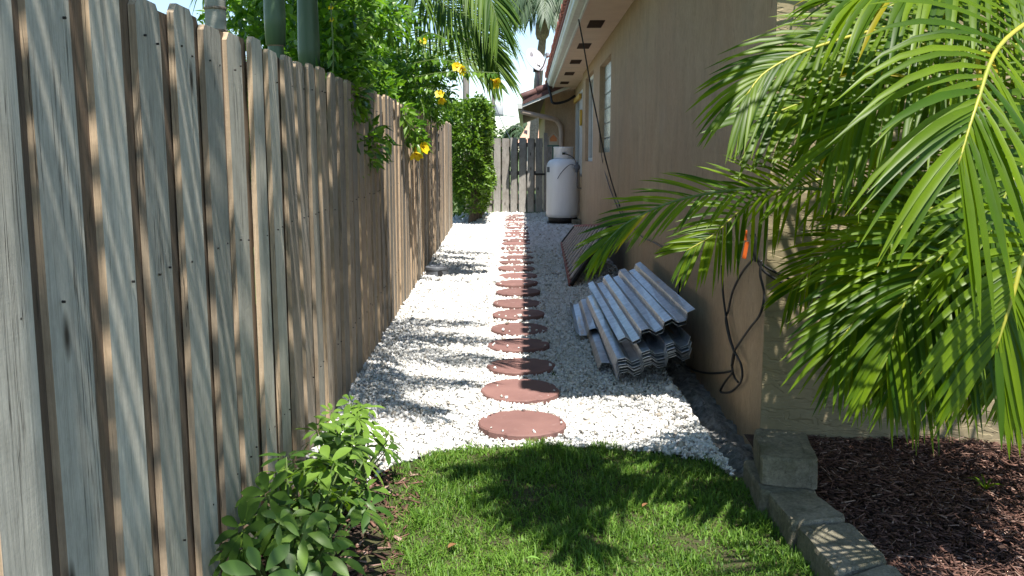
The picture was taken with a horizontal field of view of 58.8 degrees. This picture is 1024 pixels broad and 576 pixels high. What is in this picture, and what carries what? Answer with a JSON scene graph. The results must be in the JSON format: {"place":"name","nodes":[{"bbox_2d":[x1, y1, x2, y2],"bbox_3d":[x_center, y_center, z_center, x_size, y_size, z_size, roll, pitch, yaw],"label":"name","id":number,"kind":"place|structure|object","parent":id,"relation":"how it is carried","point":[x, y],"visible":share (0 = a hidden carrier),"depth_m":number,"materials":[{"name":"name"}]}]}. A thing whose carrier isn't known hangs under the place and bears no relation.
{"place":"outdoors","nodes":[
{"label":"outdoors","id":0,"kind":"place"},
{"bbox_2d":[148,0,554,135],"label":"sky","id":1,"kind":"structure","parent":0,"point":[525,75],"materials":[{"name":"white"}]},
{"bbox_2d":[254,161,742,485],"bbox_3d":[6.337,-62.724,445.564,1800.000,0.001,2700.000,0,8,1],"label":"ground","id":2,"kind":"structure","parent":0,"point":[455,210],"depth_m":22.22,"materials":[{"name":"brown"}]},
{"bbox_2d":[204,0,227,31],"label":"palm tree","id":3,"kind":"object","parent":2,"relation":"on","point":[215,14],"visible":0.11,"depth_m":3.49,"materials":[{"name":"grey plant"}]},
{"bbox_2d":[197,3,252,219],"bbox_3d":[-4.292,-2.748,14.308,2.082,3.958,2.851,0,8,1],"label":"broadleaf tree","id":4,"kind":"object","parent":2,"relation":"on","point":[227,17],"visible":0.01,"depth_m":13.90,"materials":[{"name":"green plant"}]},
{"bbox_2d":[263,0,285,58],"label":"palm tree","id":5,"kind":"object","parent":2,"relation":"on","point":[275,24],"visible":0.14,"depth_m":4.46,"materials":[{"name":"green plant"}]},
{"bbox_2d":[297,0,319,341],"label":"palm tree","id":6,"kind":"object","parent":2,"relation":"on","point":[308,41],"visible":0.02,"depth_m":4.83,"materials":[{"name":"green plant"}]},
{"bbox_2d":[248,458,425,575],"bbox_3d":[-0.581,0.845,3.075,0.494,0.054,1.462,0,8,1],"label":"leaf litter","id":7,"kind":"object","parent":2,"relation":"on","point":[369,536],"visible":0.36,"depth_m":3.14,"materials":[{"name":"brown plant"}]},
{"bbox_2d":[209,445,393,575],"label":"umbrella shrub","id":8,"kind":"object","parent":7,"relation":"on","point":[288,542],"visible":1,"depth_m":2.63,"materials":[{"name":"green plant"}]},
{"bbox_2d":[279,410,402,524],"bbox_3d":[-0.630,0.622,3.487,0.473,0.366,0.885,0,8,1],"label":"umbrella shrub","id":9,"kind":"object","parent":7,"relation":"on","point":[332,439],"visible":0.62,"depth_m":3.33,"materials":[{"name":"green plant"}]},
{"bbox_2d":[320,394,386,479],"bbox_3d":[-0.632,0.603,3.622,0.269,0.358,0.225,0,8,1],"label":"umbrella shrub","id":10,"kind":"object","parent":7,"relation":"on","point":[348,408],"visible":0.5,"depth_m":3.60,"materials":[{"name":"green plant"}]},
{"bbox_2d":[194,0,500,177],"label":"trumpet shrub","id":11,"kind":"object","parent":2,"relation":"on","point":[357,50],"visible":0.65,"depth_m":6.74,"materials":[{"name":"green plant"}]},
{"bbox_2d":[189,0,527,104],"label":"palm tree","id":12,"kind":"object","parent":2,"relation":"on","point":[486,53],"visible":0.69,"depth_m":8.97,"materials":[{"name":"green plant"}]},
{"bbox_2d":[463,5,468,99],"bbox_3d":[-1.684,-8.029,33.223,1.800,9.000,0.258,0,8,1],"label":"utility pole","id":13,"kind":"object","parent":2,"relation":"on","point":[465,87],"visible":0.15,"depth_m":33.22,"materials":[{"name":"brown wood"}]},
{"bbox_2d":[459,125,518,182],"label":"broadleaf tree","id":14,"kind":"object","parent":2,"relation":"on","point":[500,132],"visible":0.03,"depth_m":44.58,"materials":[{"name":"green plant"}]},
{"bbox_2d":[491,92,503,157],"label":"utility pole","id":15,"kind":"object","parent":2,"relation":"on","point":[500,108],"visible":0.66,"depth_m":53.78,"materials":[{"name":"white paint"}]},
{"bbox_2d":[494,103,510,139],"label":"overhead wire","id":16,"kind":"object","parent":15,"relation":"attached to","point":[502,123],"visible":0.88,"depth_m":45.24,"materials":[{"name":"black rubber"}]},
{"bbox_2d":[501,122,526,141],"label":"palm tree","id":17,"kind":"object","parent":2,"relation":"on","point":[515,131],"visible":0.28,"depth_m":43.28,"materials":[{"name":"green plant"}]},
{"bbox_2d":[518,121,538,164],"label":"neighbour house","id":18,"kind":"structure","parent":2,"relation":"on","point":[526,133],"depth_m":40.27,"materials":[{"name":"paint"}]},
{"bbox_2d":[499,0,562,189],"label":"palm tree","id":19,"kind":"object","parent":2,"relation":"on","point":[548,12],"visible":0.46,"depth_m":33.37,"materials":[{"name":"green plant"}]},
{"bbox_2d":[517,0,1023,477],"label":"house","id":20,"kind":"structure","parent":2,"relation":"on","point":[649,62],"depth_m":5.60,"materials":[{"name":"paint"}]},
{"bbox_2d":[526,48,548,87],"bbox_3d":[0.568,-4.791,20.072,0.522,1.033,0.574,0,8,1],"label":"satellite dish","id":21,"kind":"object","parent":20,"relation":"attached to","point":[536,59],"visible":0.99,"depth_m":20.16,"materials":[{"name":"white paint"}]},
{"bbox_2d":[547,84,575,104],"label":"cable","id":22,"kind":"object","parent":20,"relation":"attached to","point":[560,102],"visible":0.99,"depth_m":19.83,"materials":[{"name":"black rubber"}]},
{"bbox_2d":[574,89,582,175],"bbox_3d":[1.398,-3.173,18.772,0.130,1.700,2.900,0,8,1],"label":"window","id":23,"kind":"structure","parent":20,"relation":"in","point":[578,100],"depth_m":18.74,"materials":[{"name":"grey glass"}]},
{"bbox_2d":[588,75,592,160],"bbox_3d":[1.375,-2.833,15.158,0.065,1.425,1.850,0,8,1],"label":"window","id":24,"kind":"structure","parent":20,"relation":"in","point":[590,132],"depth_m":15.94,"materials":[{"name":"grey glass"}]},
{"bbox_2d":[578,19,619,205],"bbox_3d":[1.060,-1.875,9.943,0.276,1.970,0.975,5,10,32],"label":"cable","id":25,"kind":"object","parent":20,"relation":"attached to","point":[595,109],"visible":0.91,"depth_m":9.60,"materials":[{"name":"black rubber"}]},
{"bbox_2d":[604,61,610,151],"bbox_3d":[1.346,-2.430,12.175,0.068,1.215,1.730,0,8,1],"label":"glass block window","id":26,"kind":"structure","parent":20,"relation":"in","point":[607,103],"depth_m":12.53,"materials":[{"name":"white glass"}]},
{"bbox_2d":[596,117,619,212],"bbox_3d":[1.071,-1.465,10.988,0.325,1.118,2.966,0,8,1],"label":"cable","id":27,"kind":"object","parent":20,"relation":"attached to","point":[602,161],"visible":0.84,"depth_m":10.71,"materials":[{"name":"black rubber"}]},
{"bbox_2d":[678,251,730,373],"bbox_3d":[1.127,0.122,5.508,0.012,0.946,1.866,0,8,1],"label":"cable","id":28,"kind":"object","parent":20,"relation":"attached to","point":[688,367],"visible":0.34,"depth_m":5.39,"materials":[{"name":"black rubber"}]},
{"bbox_2d":[719,265,743,393],"bbox_3d":[1.098,0.249,4.559,0.012,0.668,0.532,0,8,1],"label":"cable","id":29,"kind":"object","parent":20,"relation":"attached to","point":[732,372],"visible":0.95,"depth_m":4.61,"materials":[{"name":"black rubber"}]},
{"bbox_2d":[725,258,752,382],"bbox_3d":[1.107,0.136,4.436,0.012,0.659,0.571,0,8,1],"label":"cable","id":30,"kind":"object","parent":20,"relation":"attached to","point":[731,295],"visible":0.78,"depth_m":4.55,"materials":[{"name":"black rubber"}]},
{"bbox_2d":[730,260,765,366],"bbox_3d":[1.102,0.138,4.264,0.032,0.596,0.535,0,8,1],"label":"cable","id":31,"kind":"object","parent":20,"relation":"attached to","point":[758,316],"visible":0.98,"depth_m":4.00,"materials":[{"name":"black rubber"}]},
{"bbox_2d":[750,233,759,261],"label":"cable","id":32,"kind":"object","parent":20,"relation":"attached to","point":[755,250],"visible":0.53,"depth_m":3.95,"materials":[{"name":"black rubber"}]},
{"bbox_2d":[742,230,748,258],"bbox_3d":[1.010,-0.188,3.926,0.029,0.126,0.006,0,8,1],"label":"orange tag","id":33,"kind":"object","parent":32,"relation":"attached to","point":[745,250],"visible":0.8,"depth_m":3.93,"materials":[{"name":"orange plastic"}]},
{"bbox_2d":[757,261,820,297],"bbox_3d":[1.384,0.050,4.001,0.637,0.366,0.012,0,8,1],"label":"cable","id":34,"kind":"object","parent":20,"relation":"attached to","point":[767,273],"visible":0.31,"depth_m":3.98,"materials":[{"name":"black rubber"}]},
{"bbox_2d":[759,261,820,291],"bbox_3d":[1.410,0.021,3.996,0.688,0.321,0.012,0,8,1],"label":"cable","id":35,"kind":"object","parent":20,"relation":"attached to","point":[770,269],"visible":0.23,"depth_m":3.98,"materials":[{"name":"black rubber"}]},
{"bbox_2d":[743,460,816,515],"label":"edging block","id":36,"kind":"structure","parent":2,"relation":"on","point":[760,493],"depth_m":3.33,"materials":[{"name":"concrete"}]},
{"bbox_2d":[753,428,817,488],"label":"edging block","id":37,"kind":"structure","parent":36,"relation":"on","point":[784,458],"depth_m":3.32,"materials":[{"name":"concrete"}]},
{"bbox_2d":[768,490,844,551],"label":"edging block","id":38,"kind":"structure","parent":2,"relation":"on","point":[791,512],"depth_m":3.08,"materials":[{"name":"concrete"}]},
{"bbox_2d":[797,523,885,575],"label":"edging block","id":39,"kind":"structure","parent":2,"relation":"on","point":[845,549],"depth_m":2.80,"materials":[{"name":"concrete"}]},
{"bbox_2d":[852,565,902,575],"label":"edging block","id":40,"kind":"structure","parent":2,"relation":"on","point":[886,570],"depth_m":2.65,"materials":[{"name":"concrete"}]},
{"bbox_2d":[744,434,1023,575],"bbox_3d":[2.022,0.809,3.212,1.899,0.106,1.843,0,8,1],"label":"mulch","id":41,"kind":"object","parent":2,"relation":"on","point":[965,495],"visible":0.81,"depth_m":3.39,"materials":[{"name":"brown wood"}]},
{"bbox_2d":[570,0,1023,458],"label":"areca palm","id":42,"kind":"object","parent":41,"relation":"on","point":[933,319],"visible":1,"depth_m":2.70,"materials":[{"name":"plant"}]},
{"bbox_2d":[968,474,1003,488],"bbox_3d":[1.816,0.751,3.485,0.110,0.042,0.125,-4,9,-27],"label":"palm seedling","id":43,"kind":"object","parent":41,"relation":"on","point":[985,486],"visible":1,"depth_m":3.49,"materials":[{"name":"green plant"}]},
{"bbox_3d":[-0.924,-2.558,20.889,0.440,1.680,0.090,0,8,1],"label":"gate hinge post","id":44,"kind":"object","parent":2,"relation":"on","visible":0},
{"bbox_2d":[487,138,544,211],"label":"wooden gate","id":45,"kind":"structure","parent":44,"relation":"attached to","point":[514,173],"depth_m":20.83,"materials":[{"name":"grey wood"}]},
{"bbox_2d":[292,211,735,486],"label":"gravel","id":46,"kind":"structure","parent":0,"point":[463,296],"depth_m":5.44,"materials":[{"name":"white gravel"}]},
{"bbox_2d":[0,0,452,575],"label":"wooden fence","id":47,"kind":"object","parent":46,"relation":"on","point":[150,412],"visible":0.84,"depth_m":2.28,"materials":[{"name":"brown wood"}]},
{"bbox_2d":[425,265,448,276],"bbox_3d":[-0.809,-0.187,9.880,0.239,0.118,0.216,7,11,41],"label":"drain box","id":48,"kind":"object","parent":46,"relation":"on","point":[437,270],"visible":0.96,"depth_m":9.81,"materials":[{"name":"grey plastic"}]},
{"bbox_2d":[442,91,497,222],"bbox_3d":[-0.878,-2.620,18.449,1.179,2.511,3.691,0,8,1],"label":"clipped hedge","id":49,"kind":"object","parent":46,"relation":"on","point":[474,179],"visible":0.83,"depth_m":17.11,"materials":[{"name":"green plant"}]},
{"bbox_2d":[504,224,525,225],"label":"stepping stone","id":50,"kind":"object","parent":46,"relation":"on","point":[515,224],"visible":0.51,"depth_m":17.02,"materials":[{"name":"red concrete"}]},
{"bbox_2d":[501,246,529,250],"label":"stepping stone","id":51,"kind":"object","parent":46,"relation":"on","point":[512,248],"visible":0.51,"depth_m":12.67,"materials":[{"name":"red concrete"}]},
{"bbox_2d":[505,219,525,221],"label":"stepping stone","id":52,"kind":"object","parent":46,"relation":"on","point":[510,220],"visible":0.59,"depth_m":18.11,"materials":[{"name":"red concrete"}]},
{"bbox_2d":[506,222,525,224],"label":"stepping stone","id":53,"kind":"object","parent":46,"relation":"on","point":[515,223],"visible":0.52,"depth_m":17.45,"materials":[{"name":"red concrete"}]},
{"bbox_2d":[502,241,529,245],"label":"stepping stone","id":54,"kind":"object","parent":46,"relation":"on","point":[513,243],"visible":0.84,"depth_m":13.26,"materials":[{"name":"red concrete"}]},
{"bbox_2d":[499,260,533,264],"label":"stepping stone","id":55,"kind":"object","parent":46,"relation":"on","point":[515,262],"visible":0.75,"depth_m":10.82,"materials":[{"name":"red concrete"}]},
{"bbox_2d":[498,265,534,271],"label":"stepping stone","id":56,"kind":"object","parent":46,"relation":"on","point":[518,268],"visible":0.88,"depth_m":10.26,"materials":[{"name":"red concrete"}]},
{"bbox_2d":[500,255,532,259],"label":"stepping stone","id":57,"kind":"object","parent":46,"relation":"on","point":[515,257],"visible":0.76,"depth_m":11.46,"materials":[{"name":"red concrete"}]},
{"bbox_2d":[503,239,529,241],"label":"stepping stone","id":58,"kind":"object","parent":46,"relation":"on","point":[521,240],"visible":0.66,"depth_m":13.81,"materials":[{"name":"red concrete"}]},
{"bbox_2d":[504,235,528,238],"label":"stepping stone","id":59,"kind":"object","parent":46,"relation":"on","point":[514,236],"visible":0.46,"depth_m":14.49,"materials":[{"name":"red concrete"}]},
{"bbox_2d":[505,226,527,228],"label":"stepping stone","id":60,"kind":"object","parent":46,"relation":"on","point":[517,227],"visible":0.67,"depth_m":16.23,"materials":[{"name":"red concrete"}]},
{"bbox_2d":[505,232,528,235],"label":"stepping stone","id":61,"kind":"object","parent":46,"relation":"on","point":[518,233],"visible":0.67,"depth_m":15.03,"materials":[{"name":"red concrete"}]},
{"bbox_2d":[493,299,540,308],"bbox_3d":[0.047,0.143,7.933,0.421,0.040,0.426,8,11,41],"label":"stepping stone","id":62,"kind":"object","parent":46,"relation":"on","point":[514,303],"visible":0.88,"depth_m":7.86,"materials":[{"name":"red concrete"}]},
{"bbox_2d":[496,280,537,287],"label":"stepping stone","id":63,"kind":"object","parent":46,"relation":"on","point":[516,283],"visible":0.92,"depth_m":9.02,"materials":[{"name":"red concrete"}]},
{"bbox_2d":[502,251,532,253],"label":"stepping stone","id":64,"kind":"object","parent":46,"relation":"on","point":[516,252],"visible":0.48,"depth_m":12.10,"materials":[{"name":"red concrete"}]},
{"bbox_2d":[496,288,539,297],"bbox_3d":[0.058,0.046,8.532,0.420,0.039,0.422,2,9,18],"label":"stepping stone","id":65,"kind":"object","parent":46,"relation":"on","point":[520,292],"visible":0.94,"depth_m":8.44,"materials":[{"name":"red concrete"}]},
{"bbox_2d":[499,273,536,278],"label":"stepping stone","id":66,"kind":"object","parent":46,"relation":"on","point":[519,275],"visible":0.72,"depth_m":9.69,"materials":[{"name":"red concrete"}]},
{"bbox_2d":[487,338,549,353],"bbox_3d":[0.044,0.394,6.130,0.424,0.039,0.422,3,9,27],"label":"stepping stone","id":67,"kind":"object","parent":46,"relation":"on","point":[528,345],"visible":0.92,"depth_m":6.07,"materials":[{"name":"red concrete"}]},
{"bbox_2d":[492,309,544,320],"bbox_3d":[0.051,0.222,7.328,0.424,0.039,0.420,0,9,10],"label":"stepping stone","id":68,"kind":"object","parent":46,"relation":"on","point":[525,313],"visible":0.89,"depth_m":7.26,"materials":[{"name":"red concrete"}]},
{"bbox_2d":[491,323,547,336],"bbox_3d":[0.056,0.314,6.729,0.425,0.039,0.419,3,9,14],"label":"stepping stone","id":69,"kind":"object","parent":46,"relation":"on","point":[517,329],"visible":0.83,"depth_m":6.68,"materials":[{"name":"red concrete"}]},
{"bbox_2d":[481,379,559,404],"bbox_3d":[0.044,0.564,4.927,0.421,0.039,0.426,-5,11,-25],"label":"stepping stone","id":70,"kind":"object","parent":46,"relation":"on","point":[524,391],"visible":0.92,"depth_m":4.87,"materials":[{"name":"red concrete"}]},
{"bbox_2d":[487,358,555,377],"bbox_3d":[0.056,0.485,5.530,0.420,0.039,0.422,-1,7,-3],"label":"stepping stone","id":71,"kind":"object","parent":46,"relation":"on","point":[514,367],"visible":0.84,"depth_m":5.47,"materials":[{"name":"red concrete"}]},
{"bbox_2d":[478,410,565,440],"bbox_3d":[0.050,0.654,4.325,0.420,0.040,0.424,7,10,41],"label":"stepping stone","id":72,"kind":"object","parent":46,"relation":"on","point":[517,425],"visible":0.95,"depth_m":4.26,"materials":[{"name":"red concrete"}]},
{"bbox_2d":[373,443,703,470],"bbox_3d":[0.065,0.732,3.952,1.530,0.026,0.294,-1,8,-4],"label":"edging strip","id":73,"kind":"object","parent":46,"relation":"on","point":[375,468],"visible":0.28,"depth_m":3.94,"materials":[{"name":"black plastic"}]},
{"bbox_2d":[543,133,551,211],"bbox_3d":[0.876,-2.627,20.843,0.300,1.830,0.090,0,8,1],"label":"fence picket","id":74,"kind":"object","parent":46,"relation":"on","point":[548,151],"visible":0.26,"depth_m":20.76,"materials":[{"name":"grey wood"}]},
{"bbox_2d":[547,133,558,158],"bbox_3d":[0.838,-2.269,18.556,0.240,1.771,0.220,0,8,1],"label":"birdhouse","id":75,"kind":"object","parent":46,"relation":"on","point":[553,140],"visible":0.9,"depth_m":18.38,"materials":[{"name":"brown paint"}]},
{"bbox_2d":[572,219,580,224],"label":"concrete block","id":76,"kind":"structure","parent":46,"relation":"on","point":[576,221],"depth_m":17.08,"materials":[{"name":"grey concrete"}]},
{"bbox_2d":[570,299,598,335],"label":"corrugated sheet","id":77,"kind":"object","parent":46,"relation":"on","point":[584,322],"visible":0.56,"depth_m":6.85,"materials":[{"name":"metal"}]},
{"bbox_2d":[560,223,611,286],"bbox_3d":[0.843,-0.613,11.122,0.518,0.567,4.545,0,8,1],"label":"slatted panel","id":78,"kind":"object","parent":46,"relation":"on","point":[571,240],"visible":0.83,"depth_m":10.73,"materials":[{"name":"grey metal"}]},
{"bbox_2d":[587,328,611,369],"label":"corrugated sheet","id":79,"kind":"object","parent":46,"relation":"on","point":[598,348],"visible":0.18,"depth_m":5.87,"materials":[{"name":"metal"}]},
{"bbox_2d":[612,354,689,379],"bbox_3d":[0.804,0.274,6.281,0.426,0.044,2.358,-18,8,3],"label":"corrugated sheet","id":80,"kind":"object","parent":46,"relation":"on","point":[649,363],"visible":0.12,"depth_m":5.13,"materials":[{"name":"metal"}]},
{"bbox_2d":[603,343,691,377],"bbox_3d":[0.814,0.259,6.275,0.451,0.044,2.358,-18,8,3],"label":"corrugated sheet","id":81,"kind":"object","parent":80,"relation":"on","point":[648,361],"visible":0.14,"depth_m":5.14,"materials":[{"name":"metal"}]},
{"bbox_2d":[619,350,688,370],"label":"corrugated sheet","id":82,"kind":"object","parent":81,"relation":"on","point":[655,361],"visible":0.14,"depth_m":5.13,"materials":[{"name":"metal"}]},
{"bbox_2d":[599,332,688,373],"bbox_3d":[0.802,0.239,6.241,0.426,0.044,2.358,-18,8,3],"label":"corrugated sheet","id":83,"kind":"object","parent":82,"relation":"on","point":[664,359],"visible":0.15,"depth_m":5.10,"materials":[{"name":"metal"}]},
{"bbox_2d":[600,334,691,372],"bbox_3d":[0.812,0.222,6.229,0.451,0.046,2.358,-18,7,4],"label":"corrugated sheet","id":84,"kind":"object","parent":83,"relation":"on","point":[654,356],"visible":0.12,"depth_m":5.10,"materials":[{"name":"metal"}]},
{"bbox_2d":[613,342,687,368],"bbox_3d":[0.802,0.208,6.257,0.426,0.044,2.358,-18,7,4],"label":"corrugated sheet","id":85,"kind":"object","parent":84,"relation":"on","point":[637,361],"visible":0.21,"depth_m":5.11,"materials":[{"name":"metal"}]},
{"bbox_2d":[586,294,689,365],"bbox_3d":[0.802,0.193,6.264,0.451,0.046,2.358,-17,8,3],"label":"corrugated sheet","id":86,"kind":"object","parent":85,"relation":"on","point":[672,332],"visible":0.3,"depth_m":5.41,"materials":[{"name":"metal"}]},
{"bbox_2d":[588,286,687,343],"bbox_3d":[0.835,0.090,6.444,0.426,0.044,2.358,-21,7,3],"label":"corrugated sheet","id":87,"kind":"object","parent":86,"relation":"on","point":[662,330],"visible":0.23,"depth_m":5.32,"materials":[{"name":"metal"}]},
{"bbox_2d":[588,262,694,341],"bbox_3d":[0.848,0.058,6.403,0.472,0.044,2.408,-22,7,4],"label":"corrugated sheet","id":88,"kind":"object","parent":87,"relation":"on","point":[636,300],"visible":1,"depth_m":6.07,"materials":[{"name":"metal"}]},
{"bbox_2d":[349,435,817,575],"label":"lawn","id":89,"kind":"structure","parent":0,"point":[371,559],"depth_m":3.17,"materials":[{"name":"green plant"}]},
{"bbox_3d":[0.963,-1.250,17.625,0.570,0.040,0.630,0,8,1],"label":"concrete pad","id":90,"kind":"object","parent":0,"visible":0},
{"bbox_2d":[546,147,580,223],"bbox_3d":[0.992,-1.983,17.494,0.662,1.448,0.663,0,8,1],"label":"propane tank","id":91,"kind":"object","parent":90,"relation":"on","point":[563,188],"visible":0.98,"depth_m":17.25,"materials":[{"name":"white metal"}]}
]}

